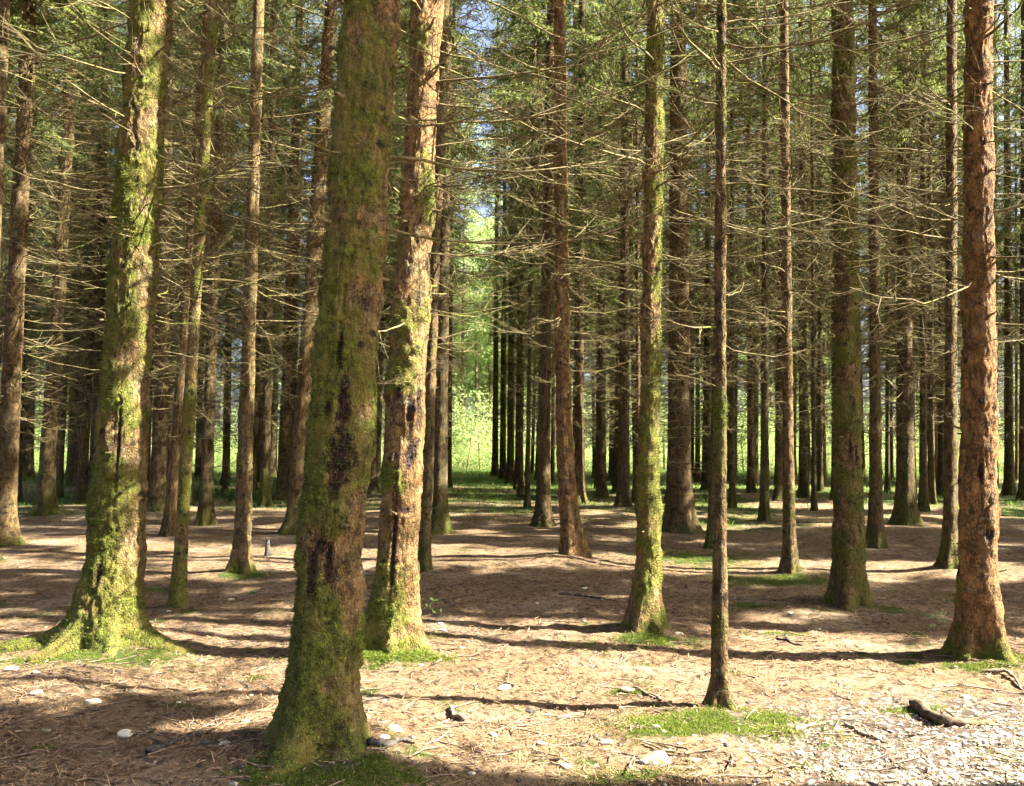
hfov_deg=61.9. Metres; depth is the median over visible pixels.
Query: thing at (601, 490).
spruce tree
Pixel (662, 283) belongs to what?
spruce tree
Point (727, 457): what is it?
spruce tree
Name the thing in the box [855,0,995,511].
spruce tree
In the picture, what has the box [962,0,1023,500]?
spruce tree
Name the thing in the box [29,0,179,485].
spruce tree
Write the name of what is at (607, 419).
spruce tree
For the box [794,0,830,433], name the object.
spruce tree
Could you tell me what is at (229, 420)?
spruce tree
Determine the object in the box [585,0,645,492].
spruce tree
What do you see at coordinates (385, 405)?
spruce tree
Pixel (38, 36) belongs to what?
spruce tree
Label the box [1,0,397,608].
spruce tree
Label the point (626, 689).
stone
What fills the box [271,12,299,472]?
spruce tree
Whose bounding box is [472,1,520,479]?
spruce tree
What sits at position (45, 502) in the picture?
spruce tree
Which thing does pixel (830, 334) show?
spruce tree
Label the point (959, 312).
spruce tree
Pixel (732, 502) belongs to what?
spruce tree
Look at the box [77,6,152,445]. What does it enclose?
spruce tree
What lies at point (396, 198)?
spruce tree
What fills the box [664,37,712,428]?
spruce tree
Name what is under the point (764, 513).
spruce tree
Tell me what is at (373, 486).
spruce tree
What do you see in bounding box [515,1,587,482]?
spruce tree
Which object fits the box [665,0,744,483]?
spruce tree
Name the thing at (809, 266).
spruce tree
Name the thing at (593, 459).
spruce tree
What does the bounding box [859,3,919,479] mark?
spruce tree
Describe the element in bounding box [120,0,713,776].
spruce tree
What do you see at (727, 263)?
spruce tree
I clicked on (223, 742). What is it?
stone
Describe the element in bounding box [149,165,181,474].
spruce tree
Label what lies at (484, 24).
sky
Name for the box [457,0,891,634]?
spruce tree
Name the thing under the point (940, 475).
spruce tree
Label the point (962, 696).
stone
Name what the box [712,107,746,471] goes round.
spruce tree
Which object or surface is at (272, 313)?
spruce tree
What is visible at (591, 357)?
spruce tree
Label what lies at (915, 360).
spruce tree
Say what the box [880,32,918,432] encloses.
spruce tree
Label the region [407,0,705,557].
spruce tree
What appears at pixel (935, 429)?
spruce tree
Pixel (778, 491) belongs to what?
spruce tree
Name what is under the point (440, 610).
seedling
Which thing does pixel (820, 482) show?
spruce tree
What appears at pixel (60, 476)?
spruce tree
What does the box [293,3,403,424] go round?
spruce tree
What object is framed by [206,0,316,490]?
spruce tree
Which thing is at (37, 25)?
spruce tree
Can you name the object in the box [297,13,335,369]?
spruce tree
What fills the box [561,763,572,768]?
stone
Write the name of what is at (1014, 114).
spruce tree
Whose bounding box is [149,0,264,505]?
spruce tree
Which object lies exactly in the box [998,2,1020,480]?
spruce tree
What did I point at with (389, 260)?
spruce tree
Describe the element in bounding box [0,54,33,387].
spruce tree
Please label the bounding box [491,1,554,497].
spruce tree
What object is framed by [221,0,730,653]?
spruce tree
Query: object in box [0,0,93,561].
spruce tree
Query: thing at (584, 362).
spruce tree
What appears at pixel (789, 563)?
spruce tree
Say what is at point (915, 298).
spruce tree
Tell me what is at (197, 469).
spruce tree
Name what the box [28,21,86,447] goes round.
spruce tree
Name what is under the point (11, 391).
spruce tree
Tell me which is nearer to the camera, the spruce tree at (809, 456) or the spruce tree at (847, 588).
the spruce tree at (847, 588)
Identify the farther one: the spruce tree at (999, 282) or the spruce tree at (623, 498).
the spruce tree at (999, 282)
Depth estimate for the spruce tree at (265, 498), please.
22.73 m
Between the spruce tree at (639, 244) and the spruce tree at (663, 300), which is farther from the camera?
the spruce tree at (663, 300)
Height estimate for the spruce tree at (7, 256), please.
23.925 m
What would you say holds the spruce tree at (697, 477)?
on the ground at (58, 532)
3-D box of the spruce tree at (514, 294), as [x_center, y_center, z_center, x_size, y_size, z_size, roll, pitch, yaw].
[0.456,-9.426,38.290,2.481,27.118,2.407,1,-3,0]
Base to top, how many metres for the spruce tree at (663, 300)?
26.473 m
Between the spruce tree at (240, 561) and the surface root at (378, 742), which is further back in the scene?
the spruce tree at (240, 561)
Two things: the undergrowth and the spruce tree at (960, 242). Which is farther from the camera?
the undergrowth
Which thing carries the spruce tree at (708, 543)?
on the ground at (58, 532)
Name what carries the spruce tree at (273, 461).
on the ground at (58, 532)
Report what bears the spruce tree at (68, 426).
on the ground at (58, 532)
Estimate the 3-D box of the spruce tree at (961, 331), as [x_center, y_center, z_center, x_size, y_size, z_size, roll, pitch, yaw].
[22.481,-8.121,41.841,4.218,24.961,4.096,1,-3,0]
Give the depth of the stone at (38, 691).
5.52 m
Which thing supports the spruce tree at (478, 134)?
on the ground at (58, 532)
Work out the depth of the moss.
5.05 m
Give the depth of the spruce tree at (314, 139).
31.83 m
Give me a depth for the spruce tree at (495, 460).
43.95 m
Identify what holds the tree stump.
on the ground at (58, 532)
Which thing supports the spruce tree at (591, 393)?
on the ground at (58, 532)
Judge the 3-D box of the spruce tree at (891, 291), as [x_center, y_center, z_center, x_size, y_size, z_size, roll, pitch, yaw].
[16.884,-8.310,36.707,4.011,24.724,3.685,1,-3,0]
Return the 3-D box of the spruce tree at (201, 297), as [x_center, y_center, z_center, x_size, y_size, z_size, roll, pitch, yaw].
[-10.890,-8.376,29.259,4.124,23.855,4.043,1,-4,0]
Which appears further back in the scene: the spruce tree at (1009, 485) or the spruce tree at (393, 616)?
the spruce tree at (1009, 485)
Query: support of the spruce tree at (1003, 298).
on the ground at (58, 532)
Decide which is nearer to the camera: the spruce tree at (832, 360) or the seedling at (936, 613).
the seedling at (936, 613)
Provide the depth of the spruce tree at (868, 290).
40.85 m
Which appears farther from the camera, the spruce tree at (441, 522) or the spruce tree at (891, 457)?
the spruce tree at (891, 457)
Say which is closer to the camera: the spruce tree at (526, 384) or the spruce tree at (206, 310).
the spruce tree at (206, 310)
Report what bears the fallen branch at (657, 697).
on the ground at (58, 532)
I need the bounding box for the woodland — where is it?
[0,123,1019,471]
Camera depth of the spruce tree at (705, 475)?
29.86 m
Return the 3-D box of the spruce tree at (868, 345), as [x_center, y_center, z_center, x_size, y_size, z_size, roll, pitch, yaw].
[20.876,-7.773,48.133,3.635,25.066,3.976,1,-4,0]
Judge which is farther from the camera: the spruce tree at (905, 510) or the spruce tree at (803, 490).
the spruce tree at (803, 490)
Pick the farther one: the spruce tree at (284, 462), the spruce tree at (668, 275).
the spruce tree at (668, 275)
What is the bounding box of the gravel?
[406,687,1023,785]
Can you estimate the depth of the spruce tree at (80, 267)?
36.57 m
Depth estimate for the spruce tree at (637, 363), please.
23.42 m
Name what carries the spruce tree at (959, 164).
on the ground at (58, 532)
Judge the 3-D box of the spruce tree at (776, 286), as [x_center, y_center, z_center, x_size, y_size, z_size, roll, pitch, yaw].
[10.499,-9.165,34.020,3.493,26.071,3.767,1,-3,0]
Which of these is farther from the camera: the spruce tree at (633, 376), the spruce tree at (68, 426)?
the spruce tree at (68, 426)
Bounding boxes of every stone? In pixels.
[3,666,18,671]
[29,689,42,694]
[83,698,101,703]
[116,729,134,737]
[218,740,229,745]
[228,781,238,785]
[379,734,389,738]
[389,724,402,730]
[488,732,497,736]
[497,684,510,690]
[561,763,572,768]
[600,739,613,744]
[620,687,634,692]
[636,750,669,765]
[687,757,699,762]
[959,694,970,698]
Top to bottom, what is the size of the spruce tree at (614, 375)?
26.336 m
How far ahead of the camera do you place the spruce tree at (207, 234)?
25.74 m
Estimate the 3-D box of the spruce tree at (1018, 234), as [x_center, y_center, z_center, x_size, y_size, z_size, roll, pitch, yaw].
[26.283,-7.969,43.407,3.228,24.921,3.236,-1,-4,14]
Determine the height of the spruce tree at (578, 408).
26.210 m
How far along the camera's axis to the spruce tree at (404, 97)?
20.13 m
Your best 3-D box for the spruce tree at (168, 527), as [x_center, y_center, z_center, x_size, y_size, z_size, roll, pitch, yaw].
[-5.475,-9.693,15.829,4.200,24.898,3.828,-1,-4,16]
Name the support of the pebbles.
on the ground at (58, 532)
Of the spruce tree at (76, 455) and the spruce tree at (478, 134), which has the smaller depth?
the spruce tree at (478, 134)
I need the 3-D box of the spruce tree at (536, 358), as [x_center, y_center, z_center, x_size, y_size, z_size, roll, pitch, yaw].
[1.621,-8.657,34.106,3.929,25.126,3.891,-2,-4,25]
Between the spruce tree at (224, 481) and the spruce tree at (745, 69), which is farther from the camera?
the spruce tree at (745, 69)
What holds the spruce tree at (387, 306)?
on the ground at (58, 532)
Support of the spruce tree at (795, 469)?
on the ground at (58, 532)
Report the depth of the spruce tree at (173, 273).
27.19 m
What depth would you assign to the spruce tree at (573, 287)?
28.90 m
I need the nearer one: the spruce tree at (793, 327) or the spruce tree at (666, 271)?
the spruce tree at (666, 271)
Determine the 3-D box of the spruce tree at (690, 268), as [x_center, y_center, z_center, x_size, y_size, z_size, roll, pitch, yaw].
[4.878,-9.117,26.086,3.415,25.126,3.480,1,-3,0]
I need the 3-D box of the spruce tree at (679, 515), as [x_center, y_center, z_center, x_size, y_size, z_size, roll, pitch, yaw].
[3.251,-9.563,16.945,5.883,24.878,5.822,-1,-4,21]
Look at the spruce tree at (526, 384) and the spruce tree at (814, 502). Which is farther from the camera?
the spruce tree at (526, 384)
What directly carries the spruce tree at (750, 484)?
on the ground at (58, 532)
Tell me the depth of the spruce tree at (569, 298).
37.91 m
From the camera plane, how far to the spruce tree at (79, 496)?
24.54 m
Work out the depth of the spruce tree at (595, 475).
31.95 m
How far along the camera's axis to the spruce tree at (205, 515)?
17.54 m
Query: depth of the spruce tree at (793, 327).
47.89 m
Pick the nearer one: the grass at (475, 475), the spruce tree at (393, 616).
the spruce tree at (393, 616)
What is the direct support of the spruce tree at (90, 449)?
on the ground at (58, 532)
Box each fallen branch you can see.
[101,680,127,686]
[559,592,618,602]
[604,680,661,700]
[775,629,801,645]
[795,719,834,730]
[825,719,885,742]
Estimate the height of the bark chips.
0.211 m
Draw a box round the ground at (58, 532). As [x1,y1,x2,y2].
[0,448,1023,785]
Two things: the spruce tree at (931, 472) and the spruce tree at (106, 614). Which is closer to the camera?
the spruce tree at (106, 614)
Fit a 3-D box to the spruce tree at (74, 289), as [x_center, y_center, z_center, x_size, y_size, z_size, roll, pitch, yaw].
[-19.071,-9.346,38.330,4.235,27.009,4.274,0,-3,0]
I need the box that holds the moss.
[0,538,1023,785]
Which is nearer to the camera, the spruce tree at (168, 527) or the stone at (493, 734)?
the stone at (493, 734)
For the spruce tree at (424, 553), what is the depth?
10.61 m
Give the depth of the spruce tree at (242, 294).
40.38 m
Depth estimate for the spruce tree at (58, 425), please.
46.91 m
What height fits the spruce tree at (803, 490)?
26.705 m
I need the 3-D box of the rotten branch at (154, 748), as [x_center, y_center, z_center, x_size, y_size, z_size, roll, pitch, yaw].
[-1.804,1.869,4.577,0.082,0.066,0.400,-2,-4,26]
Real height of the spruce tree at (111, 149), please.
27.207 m
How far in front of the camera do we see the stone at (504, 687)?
5.62 m
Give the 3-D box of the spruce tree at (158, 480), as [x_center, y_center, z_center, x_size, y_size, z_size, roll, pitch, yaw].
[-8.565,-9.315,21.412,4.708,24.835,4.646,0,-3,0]
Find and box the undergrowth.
[34,389,1014,470]
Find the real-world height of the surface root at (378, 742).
0.059 m
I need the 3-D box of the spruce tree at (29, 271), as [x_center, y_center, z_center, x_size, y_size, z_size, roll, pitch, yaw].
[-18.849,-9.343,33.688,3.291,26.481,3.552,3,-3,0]
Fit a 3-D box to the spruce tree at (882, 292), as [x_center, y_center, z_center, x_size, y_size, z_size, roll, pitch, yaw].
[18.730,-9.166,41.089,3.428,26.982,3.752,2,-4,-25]
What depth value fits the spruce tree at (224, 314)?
27.86 m
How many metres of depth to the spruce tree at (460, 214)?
35.32 m
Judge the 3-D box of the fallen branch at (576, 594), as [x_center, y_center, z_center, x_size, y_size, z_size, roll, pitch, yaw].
[0.827,2.137,8.965,0.712,0.053,0.131,-2,-4,33]
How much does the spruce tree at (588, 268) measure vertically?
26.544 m
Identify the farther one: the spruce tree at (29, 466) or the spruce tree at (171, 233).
the spruce tree at (29, 466)
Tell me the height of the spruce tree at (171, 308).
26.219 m
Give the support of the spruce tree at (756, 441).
on the ground at (58, 532)
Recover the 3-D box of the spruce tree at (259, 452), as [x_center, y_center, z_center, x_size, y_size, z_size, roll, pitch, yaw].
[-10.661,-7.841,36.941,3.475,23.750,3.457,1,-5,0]
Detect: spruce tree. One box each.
[0,0,59,456]
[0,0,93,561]
[0,0,126,547]
[0,0,194,515]
[0,0,407,662]
[0,1,93,501]
[0,2,55,390]
[0,35,58,447]
[0,47,34,384]
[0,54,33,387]
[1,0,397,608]
[1,5,116,434]
[2,9,59,479]
[2,23,73,477]
[3,27,39,183]
[6,11,111,440]
[7,0,73,120]
[7,14,117,497]
[9,10,48,44]
[27,55,120,436]
[28,0,128,503]
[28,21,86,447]
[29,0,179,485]
[30,38,63,433]
[31,40,112,478]
[36,19,122,484]
[39,1,127,484]
[41,136,74,472]
[45,9,95,436]
[46,12,121,485]
[60,293,106,471]
[69,0,314,536]
[74,1,171,394]
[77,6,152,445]
[80,0,266,511]
[81,7,210,433]
[106,3,232,494]
[106,18,194,485]
[108,0,403,574]
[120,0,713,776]
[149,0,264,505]
[149,79,245,431]
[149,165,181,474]
[150,50,204,464]
[152,0,305,525]
[153,0,245,448]
[169,13,243,443]
[169,42,223,437]
[170,3,258,494]
[176,96,241,479]
[179,4,281,482]
[195,3,282,489]
[197,21,245,485]
[199,0,332,506]
[201,4,306,488]
[203,0,341,500]
[204,75,241,440]
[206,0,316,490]
[216,12,281,442]
[217,12,289,442]
[221,0,407,534]
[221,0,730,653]
[223,40,301,482]
[259,3,327,448]
[265,18,305,476]
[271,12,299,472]
[272,1,323,437]
[274,0,635,571]
[278,0,534,301]
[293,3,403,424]
[295,11,342,349]
[296,0,544,501]
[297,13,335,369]
[299,18,387,336]
[302,1,401,444]
[310,8,407,493]
[315,0,585,534]
[376,9,409,491]
[378,62,406,433]
[378,68,402,437]
[378,94,402,455]
[378,330,388,447]
[382,0,461,315]
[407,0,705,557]
[448,0,476,449]
[448,1,479,487]
[451,4,485,425]
[451,23,476,476]
[452,0,641,508]
[453,0,644,527]
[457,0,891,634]
[467,0,996,711]
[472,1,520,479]
[475,0,538,483]
[476,0,514,476]
[478,4,596,460]
[490,2,552,488]
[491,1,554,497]
[494,0,538,431]
[499,153,538,475]
[500,145,527,437]
[504,0,642,503]
[504,19,571,479]
[506,102,551,473]
[507,1,589,486]
[512,0,635,494]
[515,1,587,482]
[529,0,707,506]
[533,0,635,443]
[539,0,809,534]
[552,0,667,498]
[555,4,608,433]
[569,1,640,488]
[569,10,591,445]
[570,14,631,452]
[571,4,610,477]
[571,186,610,447]
[572,12,642,440]
[573,0,694,501]
[584,67,610,473]
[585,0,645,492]
[585,0,694,503]
[586,20,633,479]
[587,24,641,483]
[593,0,1023,611]
[597,4,690,426]
[610,0,882,548]
[610,17,700,436]
[612,0,955,574]
[618,0,714,500]
[629,15,668,444]
[641,11,669,441]
[660,2,704,429]
[660,62,695,451]
[663,0,760,490]
[664,0,824,508]
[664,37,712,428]
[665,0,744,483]
[666,13,746,482]
[667,0,832,521]
[668,28,704,476]
[687,3,746,444]
[693,51,759,480]
[697,1,792,492]
[711,27,797,483]
[711,124,746,473]
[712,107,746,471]
[726,25,775,480]
[727,0,868,500]
[727,0,1023,663]
[736,0,817,485]
[737,0,884,510]
[737,45,774,476]
[739,0,862,497]
[741,0,798,431]
[758,0,1023,524]
[768,16,830,479]
[768,59,809,445]
[772,0,864,485]
[772,0,894,499]
[776,0,1023,569]
[776,16,811,476]
[789,0,830,449]
[789,0,1005,548]
[792,0,868,491]
[792,15,867,472]
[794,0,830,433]
[808,70,868,443]
[824,68,868,420]
[827,16,891,481]
[830,29,895,475]
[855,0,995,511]
[855,6,934,492]
[856,10,891,441]
[859,0,960,497]
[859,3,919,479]
[860,12,935,452]
[861,44,895,451]
[863,2,1021,504]
[864,7,937,424]
[864,17,918,449]
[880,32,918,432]
[880,43,927,444]
[881,3,962,481]
[889,5,997,495]
[890,15,961,459]
[891,0,1006,502]
[896,21,961,430]
[932,5,1019,423]
[933,13,962,440]
[934,3,1016,434]
[944,17,1019,445]
[957,0,1020,487]
[957,0,1020,495]
[957,12,1017,397]
[957,25,1003,448]
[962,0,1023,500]
[992,58,1018,448]
[998,0,1020,453]
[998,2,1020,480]
[999,28,1020,445]
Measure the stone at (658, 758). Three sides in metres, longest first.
0.182 x 0.150 x 0.084 m
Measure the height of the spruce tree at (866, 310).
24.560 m
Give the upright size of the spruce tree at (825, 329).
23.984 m
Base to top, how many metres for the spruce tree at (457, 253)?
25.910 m
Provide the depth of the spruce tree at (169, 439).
33.63 m
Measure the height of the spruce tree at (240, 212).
26.464 m
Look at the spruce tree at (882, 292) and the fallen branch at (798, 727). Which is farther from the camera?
the spruce tree at (882, 292)
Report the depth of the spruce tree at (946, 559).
11.12 m
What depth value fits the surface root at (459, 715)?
5.04 m
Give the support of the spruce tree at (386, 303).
on the ground at (58, 532)
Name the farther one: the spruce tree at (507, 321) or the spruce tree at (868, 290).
the spruce tree at (868, 290)
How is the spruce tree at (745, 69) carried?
on the ground at (58, 532)
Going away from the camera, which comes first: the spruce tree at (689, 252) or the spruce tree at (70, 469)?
the spruce tree at (70, 469)
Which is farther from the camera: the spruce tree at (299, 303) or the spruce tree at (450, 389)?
the spruce tree at (299, 303)
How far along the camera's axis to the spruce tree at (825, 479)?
33.45 m
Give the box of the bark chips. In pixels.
[0,546,1020,785]
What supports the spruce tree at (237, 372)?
on the ground at (58, 532)
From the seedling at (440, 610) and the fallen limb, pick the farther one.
the seedling at (440, 610)
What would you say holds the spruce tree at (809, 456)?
on the ground at (58, 532)
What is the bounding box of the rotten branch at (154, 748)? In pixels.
[145,731,203,753]
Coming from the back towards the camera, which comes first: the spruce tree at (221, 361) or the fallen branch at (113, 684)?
the spruce tree at (221, 361)
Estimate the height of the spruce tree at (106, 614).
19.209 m
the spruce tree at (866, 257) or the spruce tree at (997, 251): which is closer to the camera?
the spruce tree at (997, 251)
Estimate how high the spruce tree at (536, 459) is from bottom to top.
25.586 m
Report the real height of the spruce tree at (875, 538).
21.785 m
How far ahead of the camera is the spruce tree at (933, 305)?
41.77 m
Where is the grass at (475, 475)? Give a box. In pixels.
[17,468,1023,544]
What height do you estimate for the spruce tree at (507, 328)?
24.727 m
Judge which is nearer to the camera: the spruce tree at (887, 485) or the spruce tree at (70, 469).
the spruce tree at (887, 485)
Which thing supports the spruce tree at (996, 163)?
on the ground at (58, 532)
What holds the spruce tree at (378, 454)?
on the ground at (58, 532)
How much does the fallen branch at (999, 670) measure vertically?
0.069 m
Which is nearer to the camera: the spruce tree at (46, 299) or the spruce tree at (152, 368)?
the spruce tree at (152, 368)
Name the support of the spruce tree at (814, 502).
on the ground at (58, 532)
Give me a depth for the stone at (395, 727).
4.68 m
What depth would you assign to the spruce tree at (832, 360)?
24.60 m
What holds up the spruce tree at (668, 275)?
on the ground at (58, 532)
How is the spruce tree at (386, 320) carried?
on the ground at (58, 532)
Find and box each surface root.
[366,737,414,746]
[449,705,465,720]
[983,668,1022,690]
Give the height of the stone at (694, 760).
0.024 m
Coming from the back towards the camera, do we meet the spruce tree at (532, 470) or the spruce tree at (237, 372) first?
the spruce tree at (532, 470)
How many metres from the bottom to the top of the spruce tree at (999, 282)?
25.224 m
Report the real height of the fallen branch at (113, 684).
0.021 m
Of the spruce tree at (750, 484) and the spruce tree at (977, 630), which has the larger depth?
the spruce tree at (750, 484)
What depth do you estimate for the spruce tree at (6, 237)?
34.67 m
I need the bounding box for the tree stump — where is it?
[264,539,270,555]
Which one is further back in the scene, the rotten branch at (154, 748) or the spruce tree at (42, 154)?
the spruce tree at (42, 154)
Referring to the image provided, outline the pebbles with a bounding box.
[0,548,1023,785]
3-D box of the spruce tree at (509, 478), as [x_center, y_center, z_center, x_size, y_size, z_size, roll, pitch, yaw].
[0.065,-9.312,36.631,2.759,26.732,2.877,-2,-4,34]
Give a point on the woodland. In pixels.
(476, 375)
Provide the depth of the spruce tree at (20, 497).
25.20 m
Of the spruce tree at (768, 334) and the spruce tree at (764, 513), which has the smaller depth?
the spruce tree at (764, 513)
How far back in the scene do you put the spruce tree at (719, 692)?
5.30 m
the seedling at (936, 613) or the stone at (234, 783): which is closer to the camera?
the stone at (234, 783)
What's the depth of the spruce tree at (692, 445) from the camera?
42.50 m
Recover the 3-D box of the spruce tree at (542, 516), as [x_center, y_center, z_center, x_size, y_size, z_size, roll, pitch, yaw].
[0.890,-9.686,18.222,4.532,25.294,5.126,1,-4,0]
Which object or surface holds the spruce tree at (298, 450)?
on the ground at (58, 532)
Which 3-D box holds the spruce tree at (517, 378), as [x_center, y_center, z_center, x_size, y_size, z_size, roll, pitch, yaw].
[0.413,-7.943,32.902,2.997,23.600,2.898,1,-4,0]
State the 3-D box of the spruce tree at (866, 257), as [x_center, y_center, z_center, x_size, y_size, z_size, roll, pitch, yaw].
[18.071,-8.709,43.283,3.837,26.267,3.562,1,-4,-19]
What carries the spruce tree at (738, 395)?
on the ground at (58, 532)
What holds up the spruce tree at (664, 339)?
on the ground at (58, 532)
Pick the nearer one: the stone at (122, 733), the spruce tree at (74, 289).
the stone at (122, 733)
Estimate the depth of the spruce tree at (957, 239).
45.26 m
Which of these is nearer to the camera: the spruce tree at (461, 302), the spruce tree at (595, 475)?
the spruce tree at (595, 475)
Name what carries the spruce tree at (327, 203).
on the ground at (58, 532)
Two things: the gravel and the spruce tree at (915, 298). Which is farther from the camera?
the spruce tree at (915, 298)
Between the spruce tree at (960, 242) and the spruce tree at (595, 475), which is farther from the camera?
the spruce tree at (960, 242)
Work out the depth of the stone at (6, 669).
6.06 m
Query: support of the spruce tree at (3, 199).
on the ground at (58, 532)
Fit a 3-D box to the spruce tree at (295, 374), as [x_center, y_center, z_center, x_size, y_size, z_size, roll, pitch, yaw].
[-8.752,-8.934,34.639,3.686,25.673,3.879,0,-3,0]
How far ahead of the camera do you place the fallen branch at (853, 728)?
4.75 m
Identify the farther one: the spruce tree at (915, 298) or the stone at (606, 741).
the spruce tree at (915, 298)
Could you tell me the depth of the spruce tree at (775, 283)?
41.58 m
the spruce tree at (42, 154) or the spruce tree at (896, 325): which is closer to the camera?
the spruce tree at (42, 154)
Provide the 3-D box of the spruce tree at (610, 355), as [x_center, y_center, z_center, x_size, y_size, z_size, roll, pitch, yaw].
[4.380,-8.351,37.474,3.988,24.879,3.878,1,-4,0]
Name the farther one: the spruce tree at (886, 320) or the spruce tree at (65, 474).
the spruce tree at (65, 474)
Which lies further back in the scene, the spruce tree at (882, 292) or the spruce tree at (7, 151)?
the spruce tree at (882, 292)
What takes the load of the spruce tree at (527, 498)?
on the ground at (58, 532)
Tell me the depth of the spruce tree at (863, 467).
38.06 m
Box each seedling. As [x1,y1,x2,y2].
[420,598,445,615]
[922,610,946,630]
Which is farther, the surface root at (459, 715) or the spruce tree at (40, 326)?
the spruce tree at (40, 326)
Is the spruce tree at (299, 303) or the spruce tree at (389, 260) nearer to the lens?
the spruce tree at (389, 260)
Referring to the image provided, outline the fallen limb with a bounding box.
[908,699,994,726]
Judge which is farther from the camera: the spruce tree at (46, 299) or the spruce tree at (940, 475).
the spruce tree at (46, 299)
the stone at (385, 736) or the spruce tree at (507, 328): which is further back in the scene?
the spruce tree at (507, 328)
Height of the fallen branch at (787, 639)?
0.106 m
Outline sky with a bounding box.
[0,0,1019,448]
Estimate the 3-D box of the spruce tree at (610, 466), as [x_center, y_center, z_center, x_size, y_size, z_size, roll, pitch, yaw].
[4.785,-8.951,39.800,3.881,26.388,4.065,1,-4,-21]
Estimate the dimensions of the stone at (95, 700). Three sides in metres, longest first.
0.108 x 0.054 x 0.046 m
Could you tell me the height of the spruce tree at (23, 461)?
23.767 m
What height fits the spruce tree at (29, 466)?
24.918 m
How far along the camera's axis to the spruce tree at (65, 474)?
40.36 m

